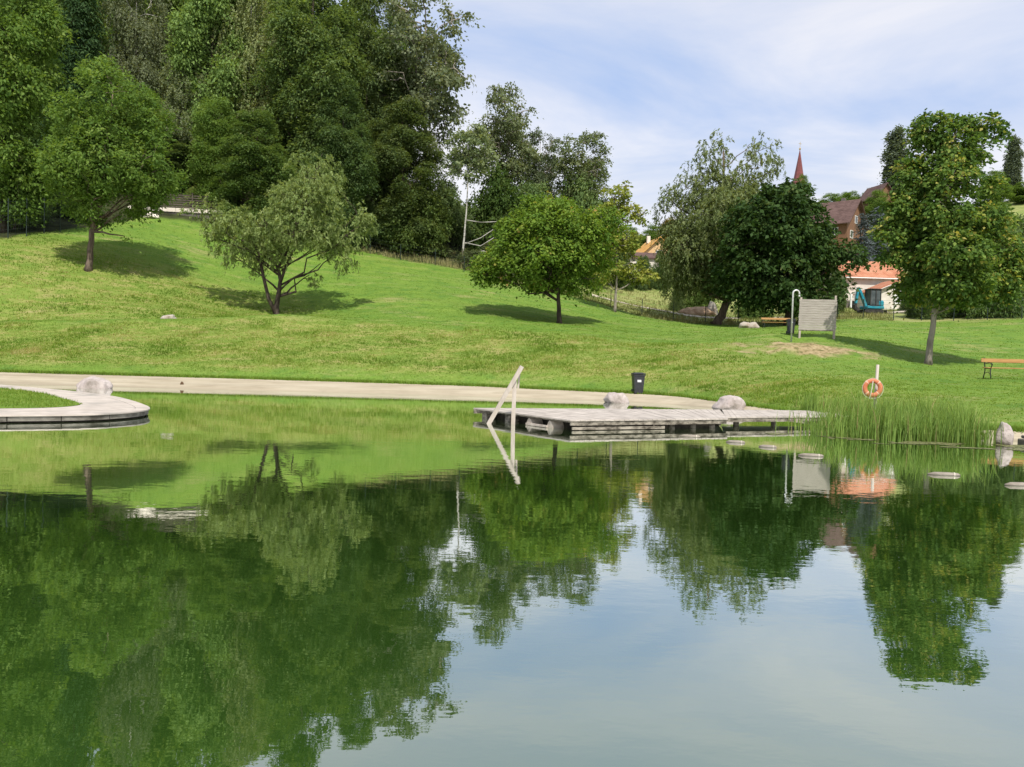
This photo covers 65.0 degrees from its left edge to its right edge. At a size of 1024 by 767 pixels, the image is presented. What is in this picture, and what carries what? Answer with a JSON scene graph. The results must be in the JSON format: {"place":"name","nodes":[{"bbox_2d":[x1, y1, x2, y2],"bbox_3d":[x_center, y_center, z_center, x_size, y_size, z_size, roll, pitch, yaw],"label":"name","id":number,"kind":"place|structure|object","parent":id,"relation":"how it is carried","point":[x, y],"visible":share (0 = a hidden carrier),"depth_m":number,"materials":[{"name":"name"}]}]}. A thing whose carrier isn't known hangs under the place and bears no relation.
{"place":"outdoors","nodes":[
{"label":"outdoors","id":0,"kind":"place"},
{"bbox_2d":[0,383,1023,766],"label":"water","id":1,"kind":"structure","parent":0,"point":[204,577],"depth_m":6.12,"materials":[{"name":"green liquid"}]},
{"bbox_2d":[486,365,523,423],"bbox_3d":[-0.428,0.775,20.833,1.404,2.537,0.286,2,2,0],"label":"wooden handrail","id":2,"kind":"object","parent":1,"relation":"in","point":[514,384],"visible":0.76,"depth_m":20.74,"materials":[{"name":"white wood"}]},
{"bbox_2d":[473,408,841,429],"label":"wooden jetty","id":3,"kind":"object","parent":1,"relation":"in","point":[589,419],"visible":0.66,"depth_m":21.42,"materials":[{"name":"grey wood"}]},
{"bbox_2d":[798,453,823,456],"bbox_3d":[5.748,1.377,15.453,0.462,0.069,0.068,2,2,14],"label":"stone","id":4,"kind":"object","parent":1,"relation":"on","point":[811,454],"visible":0.99,"depth_m":15.43,"materials":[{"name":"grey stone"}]},
{"bbox_2d":[775,384,1004,444],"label":"reeds","id":5,"kind":"object","parent":1,"relation":"in","point":[893,422],"visible":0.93,"depth_m":19.36,"materials":[{"name":"green plant"}]},
{"bbox_2d":[768,433,1023,450],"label":"floating weed","id":6,"kind":"object","parent":1,"relation":"on","point":[1019,447],"visible":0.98,"depth_m":18.59,"materials":[{"name":"green plant"}]},
{"bbox_2d":[927,472,959,475],"bbox_3d":[7.119,1.492,13.244,0.502,0.069,0.068,2,2,9],"label":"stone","id":7,"kind":"object","parent":1,"relation":"on","point":[945,473],"visible":1,"depth_m":13.22,"materials":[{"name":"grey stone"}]},
{"bbox_2d":[996,422,1013,444],"bbox_3d":[11.505,1.246,18.783,0.390,0.704,0.293,2,2,0],"label":"boulder","id":8,"kind":"object","parent":1,"relation":"in","point":[1007,436],"visible":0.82,"depth_m":18.70,"materials":[{"name":"grey stone"}]},
{"bbox_2d":[0,117,1023,432],"bbox_3d":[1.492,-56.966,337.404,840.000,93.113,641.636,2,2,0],"label":"ground","id":9,"kind":"structure","parent":0,"point":[170,227],"depth_m":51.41,"materials":[{"name":"green plant"}]},
{"bbox_2d":[2,123,55,229],"bbox_3d":[-40.369,-16.783,65.650,8.050,9.012,6.938,3,2,31],"label":"broadleaf tree","id":10,"kind":"object","parent":9,"relation":"on","point":[33,221],"visible":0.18,"depth_m":64.94,"materials":[{"name":"green plant"}]},
{"bbox_2d":[0,0,79,232],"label":"broadleaf tree","id":11,"kind":"object","parent":9,"relation":"on","point":[22,75],"visible":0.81,"depth_m":62.47,"materials":[{"name":"green plant"}]},
{"bbox_2d":[0,197,88,238],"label":"fence","id":12,"kind":"object","parent":9,"relation":"on","point":[44,220],"visible":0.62,"depth_m":64.28,"materials":[{"name":"brown metal"}]},
{"bbox_2d":[37,200,58,224],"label":"shrub","id":13,"kind":"object","parent":9,"relation":"on","point":[46,217],"visible":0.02,"depth_m":69.94,"materials":[{"name":"green plant"}]},
{"bbox_2d":[1,0,116,145],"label":"hornbeam tree","id":14,"kind":"object","parent":9,"relation":"on","point":[62,5],"visible":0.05,"depth_m":85.22,"materials":[{"name":"green plant"}]},
{"bbox_2d":[27,0,122,194],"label":"spruce tree","id":15,"kind":"object","parent":9,"relation":"on","point":[79,15],"visible":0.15,"depth_m":83.83,"materials":[{"name":"green plant"}]},
{"bbox_2d":[48,191,107,219],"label":"shrub","id":16,"kind":"object","parent":9,"relation":"on","point":[57,207],"visible":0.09,"depth_m":74.41,"materials":[{"name":"green plant"}]},
{"bbox_2d":[31,52,198,271],"bbox_3d":[-28.468,-15.754,57.389,10.565,15.716,10.573,2,2,0],"label":"ash tree","id":17,"kind":"object","parent":9,"relation":"on","point":[110,155],"visible":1,"depth_m":55.97,"materials":[{"name":"green plant"}]},
{"bbox_2d":[93,0,174,125],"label":"weeping birch","id":18,"kind":"object","parent":9,"relation":"on","point":[136,32],"visible":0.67,"depth_m":89.71,"materials":[{"name":"green plant"}]},
{"bbox_2d":[145,57,208,177],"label":"weeping birch","id":19,"kind":"object","parent":9,"relation":"on","point":[179,96],"visible":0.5,"depth_m":89.16,"materials":[{"name":"green plant"}]},
{"bbox_2d":[152,128,205,186],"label":"hornbeam tree","id":20,"kind":"object","parent":9,"relation":"on","point":[182,151],"visible":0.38,"depth_m":88.62,"materials":[{"name":"green plant"}]},
{"bbox_2d":[128,193,250,224],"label":"retaining wall","id":21,"kind":"structure","parent":9,"relation":"on","point":[173,210],"depth_m":83.33,"materials":[{"name":"grey concrete"}]},
{"bbox_2d":[33,0,383,146],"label":"deep woods","id":22,"kind":"object","parent":9,"relation":"on","point":[176,3],"visible":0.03,"depth_m":105.68,"materials":[{"name":"green plant"}]},
{"bbox_2d":[158,0,262,183],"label":"broadleaf tree","id":23,"kind":"object","parent":9,"relation":"on","point":[191,24],"visible":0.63,"depth_m":89.06,"materials":[{"name":"green plant"}]},
{"bbox_2d":[185,185,239,202],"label":"willow shrub","id":24,"kind":"object","parent":9,"relation":"on","point":[191,188],"visible":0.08,"depth_m":86.35,"materials":[{"name":"green plant"}]},
{"bbox_2d":[181,95,251,209],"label":"broadleaf tree","id":25,"kind":"object","parent":9,"relation":"on","point":[218,132],"visible":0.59,"depth_m":83.80,"materials":[{"name":"green plant"}]},
{"bbox_2d":[204,108,298,225],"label":"hornbeam tree","id":26,"kind":"object","parent":9,"relation":"on","point":[255,153],"visible":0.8,"depth_m":81.51,"materials":[{"name":"green plant"}]},
{"bbox_2d":[206,0,297,144],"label":"weeping birch","id":27,"kind":"object","parent":9,"relation":"on","point":[251,32],"visible":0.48,"depth_m":90.50,"materials":[{"name":"green plant"}]},
{"bbox_2d":[177,150,378,314],"bbox_3d":[-16.131,-10.555,56.813,11.067,11.724,10.910,3,3,43],"label":"willow tree","id":28,"kind":"object","parent":9,"relation":"on","point":[285,228],"visible":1,"depth_m":55.82,"materials":[{"name":"green plant"}]},
{"bbox_2d":[241,0,374,213],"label":"hornbeam tree","id":29,"kind":"object","parent":9,"relation":"on","point":[301,35],"visible":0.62,"depth_m":85.61,"materials":[{"name":"green plant"}]},
{"bbox_2d":[298,77,384,248],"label":"hornbeam tree","id":30,"kind":"object","parent":9,"relation":"on","point":[350,147],"visible":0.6,"depth_m":83.45,"materials":[{"name":"green plant"}]},
{"bbox_2d":[327,0,420,205],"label":"hornbeam tree","id":31,"kind":"object","parent":9,"relation":"on","point":[378,57],"visible":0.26,"depth_m":92.56,"materials":[{"name":"green plant"}]},
{"bbox_2d":[348,204,399,247],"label":"shrub","id":32,"kind":"object","parent":9,"relation":"on","point":[380,229],"visible":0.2,"depth_m":86.96,"materials":[{"name":"green plant"}]},
{"bbox_2d":[369,4,416,196],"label":"broadleaf tree","id":33,"kind":"object","parent":9,"relation":"on","point":[405,45],"visible":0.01,"depth_m":101.16,"materials":[{"name":"green plant"}]},
{"bbox_2d":[352,96,449,251],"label":"hornbeam tree","id":34,"kind":"object","parent":9,"relation":"on","point":[394,154],"visible":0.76,"depth_m":87.28,"materials":[{"name":"green plant"}]},
{"bbox_2d":[369,180,456,258],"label":"shrub","id":35,"kind":"object","parent":9,"relation":"on","point":[417,241],"visible":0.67,"depth_m":87.84,"materials":[{"name":"green plant"}]},
{"bbox_2d":[368,0,484,181],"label":"poplar tree","id":36,"kind":"object","parent":9,"relation":"on","point":[438,76],"visible":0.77,"depth_m":91.24,"materials":[{"name":"green plant"}]},
{"bbox_2d":[412,238,457,256],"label":"bramble bush","id":37,"kind":"object","parent":9,"relation":"on","point":[447,250],"visible":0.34,"depth_m":89.87,"materials":[{"name":"green plant"}]},
{"bbox_2d":[430,174,475,248],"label":"shrub","id":38,"kind":"object","parent":9,"relation":"on","point":[447,192],"visible":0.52,"depth_m":95.12,"materials":[{"name":"green plant"}]},
{"bbox_2d":[452,248,490,268],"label":"bramble bush","id":39,"kind":"object","parent":9,"relation":"on","point":[467,254],"visible":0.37,"depth_m":86.67,"materials":[{"name":"green plant"}]},
{"bbox_2d":[439,118,504,266],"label":"birch tree","id":40,"kind":"object","parent":9,"relation":"on","point":[470,159],"visible":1,"depth_m":86.61,"materials":[{"name":"green plant"}]},
{"bbox_2d":[461,159,525,250],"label":"shrub","id":41,"kind":"object","parent":9,"relation":"on","point":[499,197],"visible":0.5,"depth_m":97.47,"materials":[{"name":"green plant"}]},
{"bbox_2d":[480,239,513,274],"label":"bramble bush","id":42,"kind":"object","parent":9,"relation":"on","point":[484,246],"visible":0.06,"depth_m":88.72,"materials":[{"name":"green plant"}]},
{"bbox_2d":[483,211,523,265],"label":"shrub","id":43,"kind":"object","parent":9,"relation":"on","point":[497,219],"visible":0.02,"depth_m":95.42,"materials":[{"name":"green plant"}]},
{"bbox_2d":[478,81,543,206],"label":"poplar tree","id":44,"kind":"object","parent":9,"relation":"on","point":[509,126],"visible":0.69,"depth_m":99.56,"materials":[{"name":"green plant"}]},
{"bbox_2d":[511,177,552,215],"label":"shrub","id":45,"kind":"object","parent":9,"relation":"on","point":[530,188],"visible":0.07,"depth_m":98.44,"materials":[{"name":"green plant"}]},
{"bbox_2d":[521,127,561,197],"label":"poplar tree","id":46,"kind":"object","parent":9,"relation":"on","point":[539,173],"visible":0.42,"depth_m":104.50,"materials":[{"name":"green plant"}]},
{"bbox_2d":[464,191,636,323],"bbox_3d":[2.698,-8.849,56.588,11.866,9.393,9.102,1,2,-23],"label":"maple tree","id":47,"kind":"object","parent":9,"relation":"on","point":[554,252],"visible":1,"depth_m":55.32,"materials":[{"name":"green plant"}]},
{"bbox_2d":[546,128,613,208],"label":"poplar tree","id":48,"kind":"object","parent":9,"relation":"on","point":[581,164],"visible":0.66,"depth_m":99.20,"materials":[{"name":"green plant"}]},
{"bbox_2d":[560,170,618,287],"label":"shrub","id":49,"kind":"object","parent":9,"relation":"on","point":[583,198],"visible":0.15,"depth_m":97.52,"materials":[{"name":"green plant"}]},
{"bbox_2d":[595,194,631,287],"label":"shrub","id":50,"kind":"object","parent":9,"relation":"on","point":[603,200],"visible":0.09,"depth_m":102.42,"materials":[{"name":"green plant"}]},
{"bbox_2d":[335,232,893,324],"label":"meadow grass","id":51,"kind":"structure","parent":9,"relation":"on","point":[878,315],"depth_m":83.95,"materials":[{"name":"green plant"}]},
{"bbox_2d":[582,180,659,311],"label":"young tree","id":52,"kind":"object","parent":9,"relation":"on","point":[623,241],"visible":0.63,"depth_m":73.29,"materials":[{"name":"green plant"}]},
{"bbox_2d":[617,275,634,291],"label":"shrub","id":53,"kind":"object","parent":9,"relation":"on","point":[630,288],"visible":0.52,"depth_m":102.73,"materials":[{"name":"green plant"}]},
{"bbox_2d":[625,226,643,251],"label":"broadleaf tree","id":54,"kind":"object","parent":9,"relation":"on","point":[637,242],"visible":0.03,"depth_m":128.39,"materials":[{"name":"green plant"}]},
{"bbox_2d":[631,372,645,392],"bbox_3d":[5.428,-0.012,34.626,0.536,0.925,0.616,1,2,-5],"label":"wheelie bin","id":55,"kind":"object","parent":9,"relation":"on","point":[638,378],"visible":0.98,"depth_m":34.40,"materials":[{"name":"grey plastic"}]},
{"bbox_2d":[633,253,653,290],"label":"shrub","id":56,"kind":"object","parent":9,"relation":"on","point":[644,286],"visible":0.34,"depth_m":105.04,"materials":[{"name":"green plant"}]},
{"bbox_2d":[627,252,659,272],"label":"house","id":57,"kind":"structure","parent":9,"relation":"on","point":[650,256],"depth_m":112.57,"materials":[{"name":"brown tile"}]},
{"bbox_2d":[639,224,658,244],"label":"broadleaf tree","id":58,"kind":"object","parent":9,"relation":"on","point":[648,232],"visible":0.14,"depth_m":147.78,"materials":[{"name":"green plant"}]},
{"bbox_2d":[636,236,671,254],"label":"ochre house","id":59,"kind":"structure","parent":9,"relation":"on","point":[646,247],"depth_m":118.11,"materials":[{"name":"paint"}]},
{"bbox_2d":[652,257,672,290],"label":"shrub","id":60,"kind":"object","parent":9,"relation":"on","point":[657,269],"visible":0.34,"depth_m":107.05,"materials":[{"name":"green plant"}]},
{"bbox_2d":[666,282,686,311],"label":"shrub","id":61,"kind":"object","parent":9,"relation":"on","point":[680,307],"visible":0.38,"depth_m":89.39,"materials":[{"name":"green plant"}]},
{"bbox_2d":[370,237,1022,321],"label":"wire fence","id":62,"kind":"object","parent":9,"relation":"on","point":[771,316],"visible":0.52,"depth_m":77.25,"materials":[{"name":"grey metal"}]},
{"bbox_2d":[679,307,715,315],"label":"soil heap","id":63,"kind":"object","parent":9,"relation":"on","point":[694,311],"visible":0.69,"depth_m":86.94,"materials":[{"name":"brown soil"}]},
{"bbox_2d":[682,289,717,308],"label":"shrub","id":64,"kind":"object","parent":9,"relation":"on","point":[698,303],"visible":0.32,"depth_m":90.83,"materials":[{"name":"green plant"}]},
{"bbox_2d":[708,301,717,315],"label":"concrete lump","id":65,"kind":"object","parent":9,"relation":"on","point":[712,306],"visible":0.59,"depth_m":87.37,"materials":[{"name":"concrete"}]},
{"bbox_2d":[650,128,786,324],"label":"willow tree","id":66,"kind":"object","parent":9,"relation":"on","point":[691,241],"visible":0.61,"depth_m":75.37,"materials":[{"name":"green plant"}]},
{"bbox_2d":[733,303,775,318],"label":"shrub","id":67,"kind":"object","parent":9,"relation":"on","point":[757,313],"visible":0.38,"depth_m":82.97,"materials":[{"name":"green plant"}]},
{"bbox_2d":[761,317,790,327],"bbox_3d":[21.011,-4.832,63.833,2.300,0.869,0.551,2,2,3],"label":"park bench","id":68,"kind":"object","parent":9,"relation":"on","point":[762,318],"visible":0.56,"depth_m":64.01,"materials":[{"name":"brown wood"}]},
{"bbox_2d":[701,176,874,325],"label":"chestnut tree","id":69,"kind":"object","parent":9,"relation":"on","point":[774,232],"visible":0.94,"depth_m":66.73,"materials":[{"name":"green plant"}]},
{"bbox_2d":[786,319,795,333],"bbox_3d":[15.574,-3.184,44.909,0.490,0.846,0.563,2,2,11],"label":"wheelie bin","id":70,"kind":"object","parent":9,"relation":"on","point":[788,321],"visible":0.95,"depth_m":44.71,"materials":[{"name":"grey plastic"}]},
{"bbox_2d":[790,289,799,341],"bbox_3d":[15.130,-3.603,42.872,0.444,2.823,0.131,1,2,-3],"label":"shower pole","id":71,"kind":"object","parent":9,"relation":"on","point":[792,312],"visible":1,"depth_m":42.84,"materials":[{"name":"metal"}]},
{"bbox_2d":[794,143,803,184],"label":"church","id":72,"kind":"structure","parent":9,"relation":"on","point":[798,171],"depth_m":246.96,"materials":[{"name":"red metal"}]},
{"bbox_2d":[796,174,809,197],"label":"broadleaf tree","id":73,"kind":"object","parent":9,"relation":"on","point":[802,179],"visible":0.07,"depth_m":202.87,"materials":[{"name":"green plant"}]},
{"bbox_2d":[798,296,836,338],"bbox_3d":[16.500,-3.440,43.442,1.986,2.640,0.134,2,2,6],"label":"privacy screen","id":74,"kind":"object","parent":9,"relation":"on","point":[828,324],"visible":0.95,"depth_m":43.37,"materials":[{"name":"grey wood"}]},
{"bbox_2d":[818,193,839,202],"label":"broadleaf tree","id":75,"kind":"object","parent":9,"relation":"on","point":[833,196],"visible":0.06,"depth_m":177.84,"materials":[{"name":"green plant"}]},
{"bbox_2d":[826,268,848,312],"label":"shrub","id":76,"kind":"object","parent":9,"relation":"on","point":[842,305],"visible":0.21,"depth_m":83.23,"materials":[{"name":"green plant"}]},
{"bbox_2d":[810,198,867,263],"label":"gabled house","id":77,"kind":"structure","parent":9,"relation":"on","point":[844,213],"depth_m":131.95,"materials":[{"name":"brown wood"}]},
{"bbox_2d":[835,192,857,201],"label":"broadleaf tree","id":78,"kind":"object","parent":9,"relation":"on","point":[846,195],"visible":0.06,"depth_m":148.36,"materials":[{"name":"green plant"}]},
{"bbox_2d":[823,261,902,307],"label":"white house","id":79,"kind":"structure","parent":9,"relation":"on","point":[864,279],"depth_m":93.59,"materials":[{"name":"orange tile"}]},
{"bbox_2d":[850,213,877,261],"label":"blue fir","id":80,"kind":"object","parent":9,"relation":"on","point":[862,223],"visible":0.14,"depth_m":104.86,"materials":[{"name":"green plant"}]},
{"bbox_2d":[853,279,900,309],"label":"garage house","id":81,"kind":"structure","parent":9,"relation":"on","point":[885,297],"depth_m":88.01,"materials":[{"name":"white paint"}]},
{"bbox_2d":[863,189,890,246],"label":"broadleaf tree","id":82,"kind":"object","parent":9,"relation":"on","point":[873,202],"visible":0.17,"depth_m":139.36,"materials":[{"name":"green plant"}]},
{"bbox_2d":[860,182,893,243],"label":"hillside house","id":83,"kind":"structure","parent":9,"relation":"on","point":[869,191],"depth_m":148.29,"materials":[{"name":"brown wood"}]},
{"bbox_2d":[852,207,903,269],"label":"blue fir","id":84,"kind":"object","parent":9,"relation":"on","point":[878,215],"visible":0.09,"depth_m":106.85,"materials":[{"name":"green plant"}]},
{"bbox_2d":[877,123,910,189],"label":"columnar poplar","id":85,"kind":"object","parent":9,"relation":"on","point":[894,139],"visible":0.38,"depth_m":177.24,"materials":[{"name":"green plant"}]},
{"bbox_2d":[903,302,916,317],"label":"shrub","id":86,"kind":"object","parent":9,"relation":"on","point":[907,311],"visible":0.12,"depth_m":71.52,"materials":[{"name":"green plant"}]},
{"bbox_2d":[910,291,951,319],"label":"shrub","id":87,"kind":"object","parent":9,"relation":"on","point":[917,311],"visible":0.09,"depth_m":69.67,"materials":[{"name":"green plant"}]},
{"bbox_2d":[862,108,1023,364],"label":"maple tree","id":88,"kind":"object","parent":9,"relation":"on","point":[943,247],"visible":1,"depth_m":38.87,"materials":[{"name":"green plant"}]},
{"bbox_2d":[943,302,994,319],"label":"shrub","id":89,"kind":"object","parent":9,"relation":"on","point":[964,313],"visible":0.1,"depth_m":68.15,"materials":[{"name":"green plant"}]},
{"bbox_2d":[974,170,1014,207],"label":"broadleaf tree","id":90,"kind":"object","parent":9,"relation":"on","point":[1006,194],"visible":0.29,"depth_m":171.78,"materials":[{"name":"green plant"}]},
{"bbox_2d":[971,226,1023,318],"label":"shrub","id":91,"kind":"object","parent":9,"relation":"on","point":[1004,313],"visible":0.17,"depth_m":67.27,"materials":[{"name":"green plant"}]},
{"bbox_2d":[981,357,1023,378],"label":"park bench","id":92,"kind":"object","parent":9,"relation":"on","point":[985,360],"visible":1,"depth_m":33.15,"materials":[{"name":"brown wood"}]},
{"bbox_2d":[1001,134,1023,201],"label":"columnar poplar","id":93,"kind":"object","parent":9,"relation":"on","point":[1012,164],"visible":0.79,"depth_m":182.21,"materials":[{"name":"green plant"}]},
{"bbox_2d":[1008,212,1023,247],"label":"shrub","id":94,"kind":"object","parent":9,"relation":"on","point":[1021,224],"visible":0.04,"depth_m":110.35,"materials":[{"name":"green plant"}]},
{"bbox_2d":[1009,181,1023,203],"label":"broadleaf tree","id":95,"kind":"object","parent":9,"relation":"on","point":[1018,191],"visible":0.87,"depth_m":176.16,"materials":[{"name":"green plant"}]},
{"bbox_2d":[0,372,1023,440],"bbox_3d":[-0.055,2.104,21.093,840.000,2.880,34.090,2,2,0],"label":"beach","id":96,"kind":"structure","parent":0,"point":[173,382],"depth_m":35.03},
{"bbox_2d":[0,385,149,422],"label":"concrete terrace","id":97,"kind":"structure","parent":96,"relation":"on","point":[20,404],"depth_m":20.50,"materials":[{"name":"grey concrete"}]},
{"bbox_2d":[76,376,112,388],"bbox_3d":[-16.919,0.084,32.639,1.331,0.772,1.116,2,2,0],"label":"boulder","id":98,"kind":"object","parent":96,"relation":"on","point":[92,382],"visible":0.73,"depth_m":32.32,"materials":[{"name":"grey stone"}]},
{"bbox_2d":[603,392,628,402],"bbox_3d":[4.176,0.672,32.047,1.052,0.648,0.849,2,2,0],"label":"boulder","id":99,"kind":"object","parent":96,"relation":"on","point":[612,397],"visible":0.73,"depth_m":31.78,"materials":[{"name":"grey stone"}]},
{"bbox_2d":[712,395,745,410],"bbox_3d":[7.838,0.754,29.051,1.187,0.668,1.158,2,2,0],"label":"boulder","id":100,"kind":"object","parent":96,"relation":"on","point":[729,402],"visible":0.88,"depth_m":28.66,"materials":[{"name":"grey stone"}]},
{"bbox_2d":[873,365,878,406],"bbox_3d":[10.155,0.439,22.545,0.139,1.940,0.322,3,3,39],"label":"lifebuoy post","id":101,"kind":"object","parent":96,"relation":"on","point":[877,375],"visible":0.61,"depth_m":22.57,"materials":[{"name":"metal"}]},
{"bbox_2d":[862,378,883,398],"bbox_3d":[10.059,0.134,22.400,0.570,0.584,0.169,2,2,9],"label":"life ring","id":102,"kind":"object","parent":101,"relation":"hanging from","point":[877,382],"visible":0.88,"depth_m":22.39,"materials":[{"name":"orange plastic"}]},
{"bbox_2d":[315,0,1023,235],"label":"sky","id":103,"kind":"structure","parent":0,"point":[831,78],"materials":[{"name":"blue"}]},
{"bbox_2d":[589,294,903,318],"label":"path","id":104,"kind":"structure","parent":0,"point":[704,316],"depth_m":85.89,"materials":[{"name":"grey gravel"}]},
{"bbox_2d":[852,287,886,313],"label":"mini excavator","id":105,"kind":"object","parent":104,"relation":"on","point":[873,295],"visible":0.86,"depth_m":79.08,"materials":[{"name":"blue metal"}]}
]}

